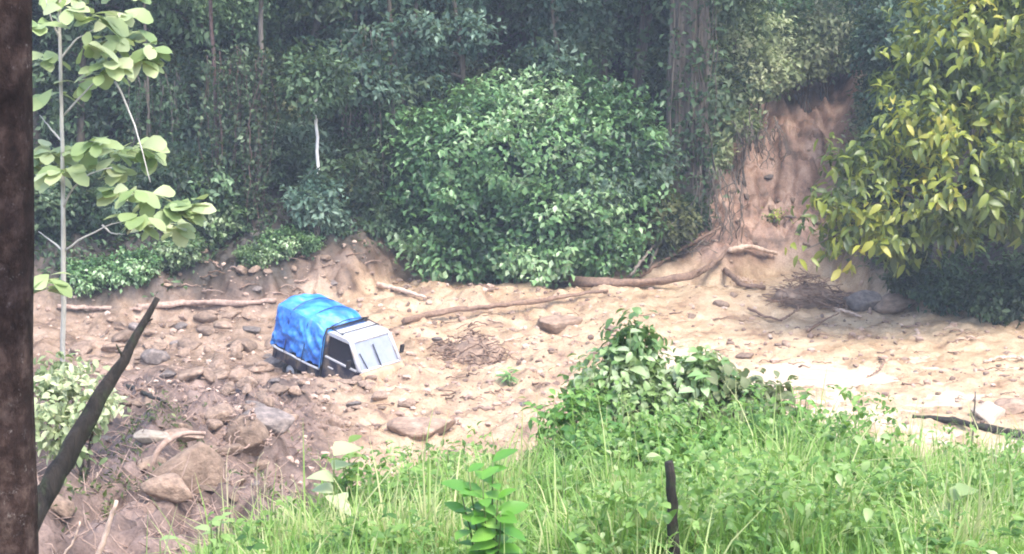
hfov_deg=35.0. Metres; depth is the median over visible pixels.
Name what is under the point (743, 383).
shrub
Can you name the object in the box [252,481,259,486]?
rock
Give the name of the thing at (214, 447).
rock
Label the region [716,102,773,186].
slope shrub
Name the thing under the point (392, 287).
fallen log
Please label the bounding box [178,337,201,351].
rock
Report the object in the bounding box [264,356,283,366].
boulder
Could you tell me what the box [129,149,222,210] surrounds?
understorey shrub
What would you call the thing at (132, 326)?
rock
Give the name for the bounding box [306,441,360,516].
leafy plant
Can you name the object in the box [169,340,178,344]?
rock
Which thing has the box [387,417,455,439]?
boulder
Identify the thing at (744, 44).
slope shrub
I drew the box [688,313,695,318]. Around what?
rock
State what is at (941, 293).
slope shrub
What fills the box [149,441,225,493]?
boulder
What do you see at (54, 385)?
shrub
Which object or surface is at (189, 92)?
understorey shrub
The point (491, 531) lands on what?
leafy plant
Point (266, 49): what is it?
understorey shrub
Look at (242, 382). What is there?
rock
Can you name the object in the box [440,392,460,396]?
twig
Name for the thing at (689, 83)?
vine draped tree
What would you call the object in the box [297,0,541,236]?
forest tree
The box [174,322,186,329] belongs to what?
rock
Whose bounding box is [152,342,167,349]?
rock
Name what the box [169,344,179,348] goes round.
rock
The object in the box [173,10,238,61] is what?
understorey shrub
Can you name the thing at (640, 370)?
leafy plant
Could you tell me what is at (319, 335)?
pickup truck
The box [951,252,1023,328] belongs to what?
slope shrub
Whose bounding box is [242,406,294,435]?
boulder
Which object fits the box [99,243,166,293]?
understorey shrub
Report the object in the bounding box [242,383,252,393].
rock
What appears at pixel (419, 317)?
fallen log
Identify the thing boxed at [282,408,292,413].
rock
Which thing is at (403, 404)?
rock
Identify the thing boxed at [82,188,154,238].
understorey shrub
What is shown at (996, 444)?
dry stalks
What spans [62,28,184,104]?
understorey shrub
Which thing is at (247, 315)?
rock
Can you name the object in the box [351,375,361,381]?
rock
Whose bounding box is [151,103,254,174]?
understorey shrub
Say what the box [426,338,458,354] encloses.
brush pile
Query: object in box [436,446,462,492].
weed plant
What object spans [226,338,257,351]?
boulder
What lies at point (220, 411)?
boulder
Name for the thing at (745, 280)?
brush pile
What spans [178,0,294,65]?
understorey shrub
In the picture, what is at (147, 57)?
sapling
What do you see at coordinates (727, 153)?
slope shrub
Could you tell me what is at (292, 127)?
understorey shrub
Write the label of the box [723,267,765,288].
fallen log
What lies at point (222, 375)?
rock
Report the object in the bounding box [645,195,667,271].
fallen branch
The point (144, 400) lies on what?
rock
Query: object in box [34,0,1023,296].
undergrowth
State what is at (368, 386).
rock
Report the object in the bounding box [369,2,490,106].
forest tree
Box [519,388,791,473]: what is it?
shrub
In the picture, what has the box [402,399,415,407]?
rock
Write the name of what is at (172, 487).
rock
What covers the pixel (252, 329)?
rock
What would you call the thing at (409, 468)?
dry stalks
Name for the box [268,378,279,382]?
rock
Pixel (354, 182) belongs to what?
understorey shrub
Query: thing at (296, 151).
understorey shrub
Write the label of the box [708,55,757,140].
slope shrub
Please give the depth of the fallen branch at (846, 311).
46.88 m
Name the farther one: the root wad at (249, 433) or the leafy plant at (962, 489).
the root wad at (249, 433)
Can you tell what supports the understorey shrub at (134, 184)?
on the ground at (797, 176)
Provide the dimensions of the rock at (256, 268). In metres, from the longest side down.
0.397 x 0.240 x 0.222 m
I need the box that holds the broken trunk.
[37,297,159,531]
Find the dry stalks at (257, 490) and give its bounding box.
[251,452,268,527]
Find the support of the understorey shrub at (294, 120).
on the ground at (797, 176)
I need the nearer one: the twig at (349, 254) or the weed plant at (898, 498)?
the weed plant at (898, 498)
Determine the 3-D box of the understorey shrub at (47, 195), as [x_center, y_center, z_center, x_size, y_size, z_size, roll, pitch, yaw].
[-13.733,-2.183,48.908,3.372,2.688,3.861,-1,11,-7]
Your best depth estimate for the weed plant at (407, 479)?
12.01 m
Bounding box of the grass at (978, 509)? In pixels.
[146,345,1023,553]
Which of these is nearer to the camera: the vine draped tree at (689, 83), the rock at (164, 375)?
the rock at (164, 375)
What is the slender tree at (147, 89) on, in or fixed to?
on the ground at (797, 176)
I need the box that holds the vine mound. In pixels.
[549,307,756,434]
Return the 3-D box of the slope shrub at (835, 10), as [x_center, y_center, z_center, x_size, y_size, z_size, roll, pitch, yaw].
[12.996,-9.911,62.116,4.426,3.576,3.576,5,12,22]
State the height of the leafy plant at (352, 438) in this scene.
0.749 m
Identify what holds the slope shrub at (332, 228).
on the ground at (797, 176)
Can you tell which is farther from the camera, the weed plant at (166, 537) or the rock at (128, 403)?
the rock at (128, 403)
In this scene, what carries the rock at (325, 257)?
on the ground at (797, 176)
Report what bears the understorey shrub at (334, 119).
on the ground at (797, 176)
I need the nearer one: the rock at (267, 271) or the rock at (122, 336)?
the rock at (122, 336)
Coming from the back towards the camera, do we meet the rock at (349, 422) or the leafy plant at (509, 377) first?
the leafy plant at (509, 377)
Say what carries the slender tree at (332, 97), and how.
on the ground at (797, 176)
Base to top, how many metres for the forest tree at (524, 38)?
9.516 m
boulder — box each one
[133,429,168,443]
[140,348,170,364]
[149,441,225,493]
[164,428,203,442]
[204,403,235,422]
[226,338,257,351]
[228,368,251,381]
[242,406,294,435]
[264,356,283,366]
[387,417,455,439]
[537,315,582,334]
[843,290,881,311]
[873,292,915,314]
[971,401,1005,424]
[994,398,1023,414]
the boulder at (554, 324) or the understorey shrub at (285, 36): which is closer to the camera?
the boulder at (554, 324)
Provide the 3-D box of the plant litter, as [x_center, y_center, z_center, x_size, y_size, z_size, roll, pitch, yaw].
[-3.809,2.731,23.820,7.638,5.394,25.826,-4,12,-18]
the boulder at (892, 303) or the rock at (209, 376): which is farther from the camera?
the boulder at (892, 303)
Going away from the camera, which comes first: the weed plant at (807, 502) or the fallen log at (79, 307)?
the weed plant at (807, 502)
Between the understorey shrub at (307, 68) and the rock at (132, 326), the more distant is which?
the understorey shrub at (307, 68)
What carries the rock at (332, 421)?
on the ground at (797, 176)
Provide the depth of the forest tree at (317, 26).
55.61 m
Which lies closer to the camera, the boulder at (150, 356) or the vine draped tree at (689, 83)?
the boulder at (150, 356)
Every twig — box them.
[134,386,146,391]
[176,283,200,286]
[346,252,366,256]
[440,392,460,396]
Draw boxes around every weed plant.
[159,535,179,553]
[195,512,234,553]
[252,501,287,544]
[326,506,371,548]
[397,467,435,517]
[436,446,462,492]
[550,474,591,522]
[782,499,817,531]
[848,445,870,480]
[884,477,915,524]
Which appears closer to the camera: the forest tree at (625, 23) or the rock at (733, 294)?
the rock at (733, 294)
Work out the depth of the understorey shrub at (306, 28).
56.24 m
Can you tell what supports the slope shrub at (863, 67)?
on the ground at (797, 176)
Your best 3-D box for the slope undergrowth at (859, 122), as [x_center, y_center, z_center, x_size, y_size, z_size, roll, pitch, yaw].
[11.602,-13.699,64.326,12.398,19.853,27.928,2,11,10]
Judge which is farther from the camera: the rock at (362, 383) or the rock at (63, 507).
the rock at (362, 383)
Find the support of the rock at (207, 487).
on the ground at (797, 176)
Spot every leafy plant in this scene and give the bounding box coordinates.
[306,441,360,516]
[328,435,362,503]
[441,449,528,553]
[494,367,519,386]
[586,354,621,419]
[597,328,647,427]
[673,449,702,502]
[678,358,717,424]
[781,388,817,424]
[919,482,996,544]
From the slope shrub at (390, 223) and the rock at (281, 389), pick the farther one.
the slope shrub at (390, 223)
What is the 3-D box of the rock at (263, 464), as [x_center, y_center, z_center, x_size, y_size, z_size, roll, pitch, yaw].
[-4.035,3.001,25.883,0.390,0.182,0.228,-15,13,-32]
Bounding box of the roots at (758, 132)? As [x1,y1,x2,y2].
[730,111,790,170]
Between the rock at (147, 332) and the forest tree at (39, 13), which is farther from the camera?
the forest tree at (39, 13)
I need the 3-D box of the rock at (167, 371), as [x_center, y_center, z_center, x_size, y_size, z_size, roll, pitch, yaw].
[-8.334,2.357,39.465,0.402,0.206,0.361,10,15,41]
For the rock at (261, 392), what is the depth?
32.36 m
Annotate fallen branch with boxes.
[629,222,672,275]
[639,226,720,276]
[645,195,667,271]
[747,307,797,321]
[806,313,838,331]
[831,307,861,317]
[865,356,885,377]
[983,355,1023,362]
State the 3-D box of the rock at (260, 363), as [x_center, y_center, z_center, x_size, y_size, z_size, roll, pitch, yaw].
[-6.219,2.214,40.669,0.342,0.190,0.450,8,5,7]
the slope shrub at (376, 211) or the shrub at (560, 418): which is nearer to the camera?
the shrub at (560, 418)
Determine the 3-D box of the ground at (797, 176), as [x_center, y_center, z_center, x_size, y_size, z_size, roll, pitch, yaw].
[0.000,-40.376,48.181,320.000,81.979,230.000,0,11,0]
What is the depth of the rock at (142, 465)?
20.07 m
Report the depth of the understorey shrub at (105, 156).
51.08 m
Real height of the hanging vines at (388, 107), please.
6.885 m
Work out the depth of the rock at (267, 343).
44.12 m
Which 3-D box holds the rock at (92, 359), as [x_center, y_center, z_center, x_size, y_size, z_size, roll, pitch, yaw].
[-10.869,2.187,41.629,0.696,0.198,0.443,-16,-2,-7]
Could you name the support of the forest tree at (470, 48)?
on the ground at (797, 176)
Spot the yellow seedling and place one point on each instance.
(775, 214)
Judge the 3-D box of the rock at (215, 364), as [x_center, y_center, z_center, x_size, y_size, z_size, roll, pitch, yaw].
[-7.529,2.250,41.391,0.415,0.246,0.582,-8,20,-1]
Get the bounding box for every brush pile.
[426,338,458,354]
[673,226,717,256]
[730,275,753,285]
[758,268,851,311]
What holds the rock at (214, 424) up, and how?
on the ground at (797, 176)
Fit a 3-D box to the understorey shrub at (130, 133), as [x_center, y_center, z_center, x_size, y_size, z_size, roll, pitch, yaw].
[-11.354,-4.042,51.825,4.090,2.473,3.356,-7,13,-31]
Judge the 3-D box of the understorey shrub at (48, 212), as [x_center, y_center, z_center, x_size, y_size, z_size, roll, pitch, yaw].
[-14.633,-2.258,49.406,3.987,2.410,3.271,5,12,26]
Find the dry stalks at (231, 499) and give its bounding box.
[219,448,243,544]
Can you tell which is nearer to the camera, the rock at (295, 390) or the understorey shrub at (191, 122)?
the rock at (295, 390)
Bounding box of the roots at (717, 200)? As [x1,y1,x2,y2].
[691,160,748,245]
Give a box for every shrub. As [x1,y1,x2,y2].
[32,5,57,73]
[33,19,71,72]
[33,144,93,226]
[33,350,132,481]
[34,163,107,243]
[34,165,79,235]
[58,252,113,297]
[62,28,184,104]
[62,33,164,92]
[65,170,139,236]
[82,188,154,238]
[90,39,221,131]
[93,154,137,171]
[95,164,180,213]
[99,111,210,168]
[99,126,189,181]
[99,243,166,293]
[129,144,256,234]
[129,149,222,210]
[141,227,211,273]
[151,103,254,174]
[154,22,220,90]
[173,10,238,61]
[174,192,248,248]
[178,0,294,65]
[198,32,308,113]
[200,40,252,85]
[232,238,275,269]
[233,15,307,65]
[241,130,333,191]
[245,42,312,108]
[245,112,341,188]
[253,78,359,137]
[255,224,307,263]
[262,111,336,143]
[268,26,367,118]
[277,163,349,240]
[283,10,340,45]
[290,132,391,212]
[294,136,403,209]
[294,227,326,255]
[305,184,362,243]
[335,122,422,201]
[339,145,401,189]
[342,194,401,237]
[359,116,433,180]
[362,194,426,253]
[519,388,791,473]
[623,176,703,260]
[660,353,814,437]
[668,190,719,237]
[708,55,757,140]
[708,124,738,198]
[709,1,806,82]
[712,37,817,152]
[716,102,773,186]
[730,0,825,69]
[736,0,851,43]
[773,46,838,112]
[781,0,860,100]
[792,0,868,56]
[834,0,927,92]
[836,74,985,238]
[844,0,967,105]
[846,34,948,132]
[855,92,938,197]
[868,250,949,304]
[908,246,986,316]
[926,208,1014,269]
[941,22,1023,196]
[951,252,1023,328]
[989,250,1023,324]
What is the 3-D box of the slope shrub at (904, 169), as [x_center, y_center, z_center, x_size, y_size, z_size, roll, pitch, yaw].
[12.829,-3.298,50.897,5.483,6.134,4.107,0,11,0]
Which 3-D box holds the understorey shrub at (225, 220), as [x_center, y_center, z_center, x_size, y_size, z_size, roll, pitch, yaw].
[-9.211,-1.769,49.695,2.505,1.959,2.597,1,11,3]
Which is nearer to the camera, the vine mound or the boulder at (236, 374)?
the vine mound
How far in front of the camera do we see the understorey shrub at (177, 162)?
48.75 m
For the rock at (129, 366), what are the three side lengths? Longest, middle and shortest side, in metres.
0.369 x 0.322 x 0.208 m
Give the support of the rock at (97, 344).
on the ground at (797, 176)
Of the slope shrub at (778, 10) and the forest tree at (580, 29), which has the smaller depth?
the forest tree at (580, 29)
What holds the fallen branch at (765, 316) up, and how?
on the ground at (797, 176)
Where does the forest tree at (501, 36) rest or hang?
on the ground at (797, 176)
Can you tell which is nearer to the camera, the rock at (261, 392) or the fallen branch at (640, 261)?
the rock at (261, 392)
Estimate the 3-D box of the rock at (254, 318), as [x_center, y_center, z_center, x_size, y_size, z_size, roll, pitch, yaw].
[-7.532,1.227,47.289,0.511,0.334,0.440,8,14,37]
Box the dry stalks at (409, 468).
[399,443,415,499]
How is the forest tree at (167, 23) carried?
on the ground at (797, 176)
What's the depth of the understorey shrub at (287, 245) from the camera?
48.87 m
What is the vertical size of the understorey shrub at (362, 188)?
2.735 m
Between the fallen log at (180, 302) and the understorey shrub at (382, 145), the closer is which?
the fallen log at (180, 302)
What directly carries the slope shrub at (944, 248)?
on the ground at (797, 176)
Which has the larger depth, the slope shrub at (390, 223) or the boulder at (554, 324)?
the slope shrub at (390, 223)
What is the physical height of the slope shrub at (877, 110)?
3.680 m
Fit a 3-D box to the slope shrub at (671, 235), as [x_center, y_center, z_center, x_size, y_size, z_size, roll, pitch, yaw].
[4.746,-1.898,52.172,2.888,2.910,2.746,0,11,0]
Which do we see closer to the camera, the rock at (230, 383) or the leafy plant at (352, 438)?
the leafy plant at (352, 438)
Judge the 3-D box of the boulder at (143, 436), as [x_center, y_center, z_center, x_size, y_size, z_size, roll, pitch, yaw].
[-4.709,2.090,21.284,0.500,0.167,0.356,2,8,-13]
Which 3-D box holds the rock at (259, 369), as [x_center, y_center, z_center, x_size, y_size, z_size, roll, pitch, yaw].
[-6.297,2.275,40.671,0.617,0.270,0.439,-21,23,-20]
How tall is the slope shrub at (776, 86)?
4.081 m
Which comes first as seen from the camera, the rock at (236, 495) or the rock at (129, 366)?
the rock at (236, 495)
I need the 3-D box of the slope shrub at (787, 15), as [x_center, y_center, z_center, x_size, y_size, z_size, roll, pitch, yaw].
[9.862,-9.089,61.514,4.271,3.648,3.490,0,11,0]
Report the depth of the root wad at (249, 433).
25.61 m
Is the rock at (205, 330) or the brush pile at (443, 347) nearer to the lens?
the brush pile at (443, 347)
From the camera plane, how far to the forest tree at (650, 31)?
57.18 m
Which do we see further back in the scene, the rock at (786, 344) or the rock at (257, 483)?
the rock at (786, 344)
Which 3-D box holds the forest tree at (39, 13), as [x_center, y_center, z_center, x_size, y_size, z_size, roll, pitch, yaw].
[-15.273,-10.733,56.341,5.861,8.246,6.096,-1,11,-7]
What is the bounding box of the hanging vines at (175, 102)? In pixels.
[119,63,196,169]
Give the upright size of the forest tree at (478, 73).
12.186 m
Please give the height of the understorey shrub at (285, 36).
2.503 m
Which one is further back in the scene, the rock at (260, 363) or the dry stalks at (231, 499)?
the rock at (260, 363)
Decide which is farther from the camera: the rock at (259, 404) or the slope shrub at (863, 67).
the slope shrub at (863, 67)
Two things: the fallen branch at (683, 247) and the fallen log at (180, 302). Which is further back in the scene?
the fallen branch at (683, 247)
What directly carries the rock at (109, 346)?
on the ground at (797, 176)
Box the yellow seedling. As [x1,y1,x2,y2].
[761,207,787,224]
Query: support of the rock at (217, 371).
on the ground at (797, 176)
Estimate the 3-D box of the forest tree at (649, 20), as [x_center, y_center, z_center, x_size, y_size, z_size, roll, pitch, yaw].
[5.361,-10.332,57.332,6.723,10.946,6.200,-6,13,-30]
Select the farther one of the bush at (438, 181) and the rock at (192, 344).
the bush at (438, 181)
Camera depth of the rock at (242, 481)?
19.12 m
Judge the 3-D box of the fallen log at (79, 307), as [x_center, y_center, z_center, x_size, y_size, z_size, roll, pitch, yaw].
[-11.937,0.879,46.969,2.477,0.228,0.194,0,11,-1]
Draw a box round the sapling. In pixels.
[32,0,215,426]
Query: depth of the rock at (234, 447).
25.27 m
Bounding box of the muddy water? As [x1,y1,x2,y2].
[646,345,1023,458]
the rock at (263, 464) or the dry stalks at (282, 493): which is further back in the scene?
the rock at (263, 464)
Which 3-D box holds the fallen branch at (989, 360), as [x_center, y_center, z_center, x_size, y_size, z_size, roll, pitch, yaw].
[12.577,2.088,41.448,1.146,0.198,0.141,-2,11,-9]
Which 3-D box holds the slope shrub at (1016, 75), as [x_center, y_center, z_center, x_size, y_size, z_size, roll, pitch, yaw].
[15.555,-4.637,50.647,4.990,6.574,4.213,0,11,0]
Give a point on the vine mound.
(659, 382)
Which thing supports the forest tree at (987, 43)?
on the ground at (797, 176)
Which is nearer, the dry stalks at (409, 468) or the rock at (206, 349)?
the dry stalks at (409, 468)
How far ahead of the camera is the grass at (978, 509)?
10.27 m
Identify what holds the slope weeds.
on the ground at (797, 176)
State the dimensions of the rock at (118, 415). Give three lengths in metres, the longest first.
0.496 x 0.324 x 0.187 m
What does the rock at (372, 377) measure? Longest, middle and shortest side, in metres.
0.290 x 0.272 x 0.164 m
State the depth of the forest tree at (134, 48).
54.41 m
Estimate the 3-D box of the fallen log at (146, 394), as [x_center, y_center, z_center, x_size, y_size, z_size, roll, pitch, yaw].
[-6.421,1.999,27.982,0.201,2.695,11.263,-3,11,-16]
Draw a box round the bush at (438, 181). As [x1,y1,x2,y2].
[363,53,684,288]
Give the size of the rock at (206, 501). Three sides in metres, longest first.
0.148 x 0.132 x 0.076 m
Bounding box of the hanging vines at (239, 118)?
[193,39,284,231]
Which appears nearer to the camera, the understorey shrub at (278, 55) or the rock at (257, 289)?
the rock at (257, 289)
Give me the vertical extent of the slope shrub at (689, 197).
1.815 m
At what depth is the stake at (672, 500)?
8.67 m
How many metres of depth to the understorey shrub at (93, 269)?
47.25 m
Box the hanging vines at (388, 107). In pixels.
[331,22,410,215]
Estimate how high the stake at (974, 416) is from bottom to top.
1.297 m
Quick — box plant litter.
[34,371,369,553]
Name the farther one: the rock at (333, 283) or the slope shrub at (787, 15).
the slope shrub at (787, 15)
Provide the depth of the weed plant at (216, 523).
9.73 m
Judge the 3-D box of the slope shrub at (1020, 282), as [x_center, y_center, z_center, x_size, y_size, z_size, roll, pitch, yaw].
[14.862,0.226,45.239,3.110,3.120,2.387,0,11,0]
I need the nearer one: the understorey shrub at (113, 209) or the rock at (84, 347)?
the rock at (84, 347)
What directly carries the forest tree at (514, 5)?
on the ground at (797, 176)
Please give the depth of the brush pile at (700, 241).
52.17 m
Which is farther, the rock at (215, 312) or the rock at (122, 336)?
the rock at (215, 312)
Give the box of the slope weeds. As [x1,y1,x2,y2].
[34,390,316,531]
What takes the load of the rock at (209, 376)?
on the ground at (797, 176)
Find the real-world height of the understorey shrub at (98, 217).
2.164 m
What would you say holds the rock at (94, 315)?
on the ground at (797, 176)
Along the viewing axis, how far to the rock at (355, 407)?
36.07 m
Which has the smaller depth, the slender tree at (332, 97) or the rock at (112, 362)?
the rock at (112, 362)
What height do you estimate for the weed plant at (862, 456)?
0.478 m
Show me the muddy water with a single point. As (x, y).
(843, 377)
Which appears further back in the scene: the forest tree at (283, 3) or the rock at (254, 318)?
the forest tree at (283, 3)
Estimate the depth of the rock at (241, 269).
48.12 m
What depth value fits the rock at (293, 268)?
48.81 m
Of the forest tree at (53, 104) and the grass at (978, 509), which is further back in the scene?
the forest tree at (53, 104)
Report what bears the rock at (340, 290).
on the ground at (797, 176)
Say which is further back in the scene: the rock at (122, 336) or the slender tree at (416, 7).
the slender tree at (416, 7)
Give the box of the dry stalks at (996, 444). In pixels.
[990,418,1005,482]
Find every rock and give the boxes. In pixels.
[50,494,75,518]
[70,340,92,354]
[81,357,100,361]
[89,313,97,317]
[90,340,105,348]
[101,342,125,351]
[102,435,112,440]
[108,360,116,364]
[110,412,121,419]
[111,330,132,342]
[113,326,123,329]
[124,399,131,405]
[125,364,133,370]
[128,322,138,330]
[130,396,150,405]
[135,455,166,472]
[139,473,192,502]
[142,340,153,348]
[143,329,157,335]
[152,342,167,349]
[159,373,174,377]
[163,283,172,286]
[163,370,176,375]
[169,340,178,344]
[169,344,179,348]
[173,421,193,430]
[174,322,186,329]
[176,367,203,381]
[177,347,190,355]
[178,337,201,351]
[193,310,218,323]
[196,325,215,335]
[199,368,217,382]
[199,485,215,490]
[199,497,209,505]
[203,346,211,352]
[206,419,222,429]
[206,443,219,453]
[207,310,220,314]
[209,359,225,369]
[210,369,226,373]
[214,321,232,328]
[215,371,229,379]
[216,364,229,370]
[219,385,233,395]
[220,443,244,454]
[223,310,241,317]
[224,382,233,385]
[228,351,242,359]
[229,340,243,352]
[229,492,238,501]
[235,265,247,274]
[235,376,257,389]
[238,475,245,484]
[240,405,257,412]
[241,311,256,319]
[242,326,260,332]
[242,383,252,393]
[245,400,265,406]
[248,315,259,321]
[249,361,273,372]
[250,265,260,272]
[252,286,261,292]
[252,390,267,398]
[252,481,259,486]
[255,458,269,470]
[256,361,267,366]
[259,395,273,407]
[263,269,272,274]
[264,336,274,347]
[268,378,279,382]
[268,385,289,394]
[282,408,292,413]
[287,385,300,395]
[291,265,296,270]
[296,380,305,385]
[320,255,331,260]
[328,415,345,427]
[330,280,337,285]
[337,286,343,294]
[340,379,356,384]
[340,384,352,390]
[343,420,351,426]
[345,407,353,412]
[346,401,361,405]
[348,404,365,409]
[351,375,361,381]
[357,380,369,387]
[364,384,371,389]
[365,375,376,379]
[371,391,387,400]
[397,402,410,407]
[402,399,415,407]
[432,337,441,341]
[604,325,618,330]
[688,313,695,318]
[712,300,729,306]
[730,292,737,297]
[735,352,753,358]
[764,174,773,178]
[781,341,790,347]
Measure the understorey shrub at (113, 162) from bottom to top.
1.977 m
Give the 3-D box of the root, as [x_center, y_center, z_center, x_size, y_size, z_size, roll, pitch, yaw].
[-4.107,2.136,19.891,0.833,0.479,0.134,-9,14,-39]
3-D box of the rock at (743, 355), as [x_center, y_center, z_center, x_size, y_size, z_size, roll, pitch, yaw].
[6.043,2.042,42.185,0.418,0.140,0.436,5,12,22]
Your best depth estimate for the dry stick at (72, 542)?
14.51 m
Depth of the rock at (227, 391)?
34.85 m
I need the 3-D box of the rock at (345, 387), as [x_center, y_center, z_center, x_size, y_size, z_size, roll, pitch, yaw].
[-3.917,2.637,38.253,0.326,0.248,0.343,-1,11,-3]
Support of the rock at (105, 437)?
on the ground at (797, 176)
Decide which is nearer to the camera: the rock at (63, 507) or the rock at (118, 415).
the rock at (63, 507)
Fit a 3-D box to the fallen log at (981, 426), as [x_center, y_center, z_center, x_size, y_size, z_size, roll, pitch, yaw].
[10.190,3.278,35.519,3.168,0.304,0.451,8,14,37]
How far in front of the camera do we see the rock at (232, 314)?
47.19 m
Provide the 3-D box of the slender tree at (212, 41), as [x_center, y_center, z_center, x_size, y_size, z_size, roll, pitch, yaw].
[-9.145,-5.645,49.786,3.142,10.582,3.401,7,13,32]
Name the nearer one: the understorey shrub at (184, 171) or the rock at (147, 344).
the rock at (147, 344)
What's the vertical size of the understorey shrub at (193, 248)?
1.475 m
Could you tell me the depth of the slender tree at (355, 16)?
53.05 m
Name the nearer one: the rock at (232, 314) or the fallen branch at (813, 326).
the fallen branch at (813, 326)
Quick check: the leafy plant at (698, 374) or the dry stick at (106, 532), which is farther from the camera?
the leafy plant at (698, 374)
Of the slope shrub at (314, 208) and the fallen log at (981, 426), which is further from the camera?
the slope shrub at (314, 208)
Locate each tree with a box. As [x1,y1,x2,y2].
[0,0,38,553]
[32,0,70,69]
[32,0,151,94]
[32,0,160,146]
[32,1,43,146]
[33,0,172,145]
[67,0,165,90]
[86,0,241,138]
[136,0,162,136]
[158,0,295,117]
[208,0,218,185]
[254,0,264,208]
[258,37,371,237]
[267,0,366,50]
[276,0,463,135]
[278,0,370,114]
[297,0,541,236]
[351,0,356,136]
[364,0,518,107]
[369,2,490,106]
[384,0,578,224]
[413,0,429,106]
[464,0,531,53]
[477,0,688,255]
[485,0,614,147]
[487,0,587,51]
[508,0,658,74]
[582,0,669,94]
[607,0,712,107]
[607,0,719,107]
[621,0,778,135]
[642,0,739,231]
[785,0,1023,302]
[936,0,1023,92]
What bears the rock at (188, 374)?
on the ground at (797, 176)
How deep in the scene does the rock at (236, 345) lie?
42.44 m
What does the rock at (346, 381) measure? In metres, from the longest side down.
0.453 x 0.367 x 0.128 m
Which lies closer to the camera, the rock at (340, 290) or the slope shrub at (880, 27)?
the rock at (340, 290)
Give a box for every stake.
[664,460,679,553]
[971,391,975,445]
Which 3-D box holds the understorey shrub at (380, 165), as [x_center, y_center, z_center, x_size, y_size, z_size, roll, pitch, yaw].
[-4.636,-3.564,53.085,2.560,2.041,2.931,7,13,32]
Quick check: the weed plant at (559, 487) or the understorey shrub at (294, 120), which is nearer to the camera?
the weed plant at (559, 487)
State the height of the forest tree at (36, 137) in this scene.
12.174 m
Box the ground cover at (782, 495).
[207,365,1023,553]
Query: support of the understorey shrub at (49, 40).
on the ground at (797, 176)
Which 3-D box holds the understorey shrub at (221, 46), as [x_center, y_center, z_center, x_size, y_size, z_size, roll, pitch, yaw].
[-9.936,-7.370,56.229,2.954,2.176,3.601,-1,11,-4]
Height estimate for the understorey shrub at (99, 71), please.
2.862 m
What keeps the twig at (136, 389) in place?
on the ground at (797, 176)
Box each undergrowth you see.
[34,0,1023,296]
[709,0,933,222]
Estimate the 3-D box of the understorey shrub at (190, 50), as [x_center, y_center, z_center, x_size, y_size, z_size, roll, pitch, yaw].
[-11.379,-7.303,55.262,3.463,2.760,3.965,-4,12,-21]
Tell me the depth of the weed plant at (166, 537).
9.27 m
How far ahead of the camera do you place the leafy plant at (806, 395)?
16.32 m
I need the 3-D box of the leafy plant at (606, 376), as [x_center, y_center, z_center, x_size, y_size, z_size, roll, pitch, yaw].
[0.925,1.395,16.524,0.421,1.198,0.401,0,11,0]
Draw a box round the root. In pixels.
[146,431,205,475]
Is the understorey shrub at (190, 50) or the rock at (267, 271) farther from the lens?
the understorey shrub at (190, 50)
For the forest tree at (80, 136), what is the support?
on the ground at (797, 176)
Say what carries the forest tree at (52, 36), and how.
on the ground at (797, 176)
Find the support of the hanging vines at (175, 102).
hanging from the slender tree at (147, 89)
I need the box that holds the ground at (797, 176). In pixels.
[33,0,1023,553]
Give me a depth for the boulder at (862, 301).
47.34 m
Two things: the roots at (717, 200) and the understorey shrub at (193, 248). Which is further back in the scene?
the roots at (717, 200)
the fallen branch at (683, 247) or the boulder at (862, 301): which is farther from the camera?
the fallen branch at (683, 247)
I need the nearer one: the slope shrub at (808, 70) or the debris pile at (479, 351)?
the debris pile at (479, 351)
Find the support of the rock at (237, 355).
on the ground at (797, 176)
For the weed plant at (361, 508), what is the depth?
9.89 m
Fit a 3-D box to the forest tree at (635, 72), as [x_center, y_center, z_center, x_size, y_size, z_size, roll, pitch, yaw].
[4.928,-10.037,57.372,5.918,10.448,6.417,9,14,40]
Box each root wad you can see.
[218,404,275,456]
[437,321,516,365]
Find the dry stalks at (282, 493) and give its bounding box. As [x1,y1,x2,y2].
[273,463,295,519]
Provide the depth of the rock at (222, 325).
45.26 m
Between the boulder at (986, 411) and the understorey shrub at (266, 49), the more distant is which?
the understorey shrub at (266, 49)
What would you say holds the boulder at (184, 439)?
on the ground at (797, 176)
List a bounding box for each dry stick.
[64,521,80,553]
[96,500,117,553]
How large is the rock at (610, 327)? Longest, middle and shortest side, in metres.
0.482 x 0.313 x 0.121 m
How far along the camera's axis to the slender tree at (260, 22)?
49.37 m
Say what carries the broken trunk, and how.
on the ground at (797, 176)
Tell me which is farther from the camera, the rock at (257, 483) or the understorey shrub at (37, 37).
the understorey shrub at (37, 37)
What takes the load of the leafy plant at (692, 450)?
on the ground at (797, 176)
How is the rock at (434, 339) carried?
on the ground at (797, 176)
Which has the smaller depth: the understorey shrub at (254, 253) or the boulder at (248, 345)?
the boulder at (248, 345)
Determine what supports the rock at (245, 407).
on the ground at (797, 176)
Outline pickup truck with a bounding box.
[270,294,404,379]
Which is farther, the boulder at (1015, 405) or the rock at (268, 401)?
the boulder at (1015, 405)
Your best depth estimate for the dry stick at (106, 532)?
14.17 m
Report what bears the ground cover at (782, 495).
on the ground at (797, 176)
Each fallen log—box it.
[57,304,141,310]
[126,384,166,403]
[136,298,276,309]
[376,282,426,298]
[401,289,607,323]
[553,250,726,286]
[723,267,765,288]
[727,244,777,254]
[912,415,1023,438]
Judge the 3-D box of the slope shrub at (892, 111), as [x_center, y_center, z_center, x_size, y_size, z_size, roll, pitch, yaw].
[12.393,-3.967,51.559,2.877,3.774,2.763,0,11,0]
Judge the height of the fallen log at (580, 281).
0.993 m
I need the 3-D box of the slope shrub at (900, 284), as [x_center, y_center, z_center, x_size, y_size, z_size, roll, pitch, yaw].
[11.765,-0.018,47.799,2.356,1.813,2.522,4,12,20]

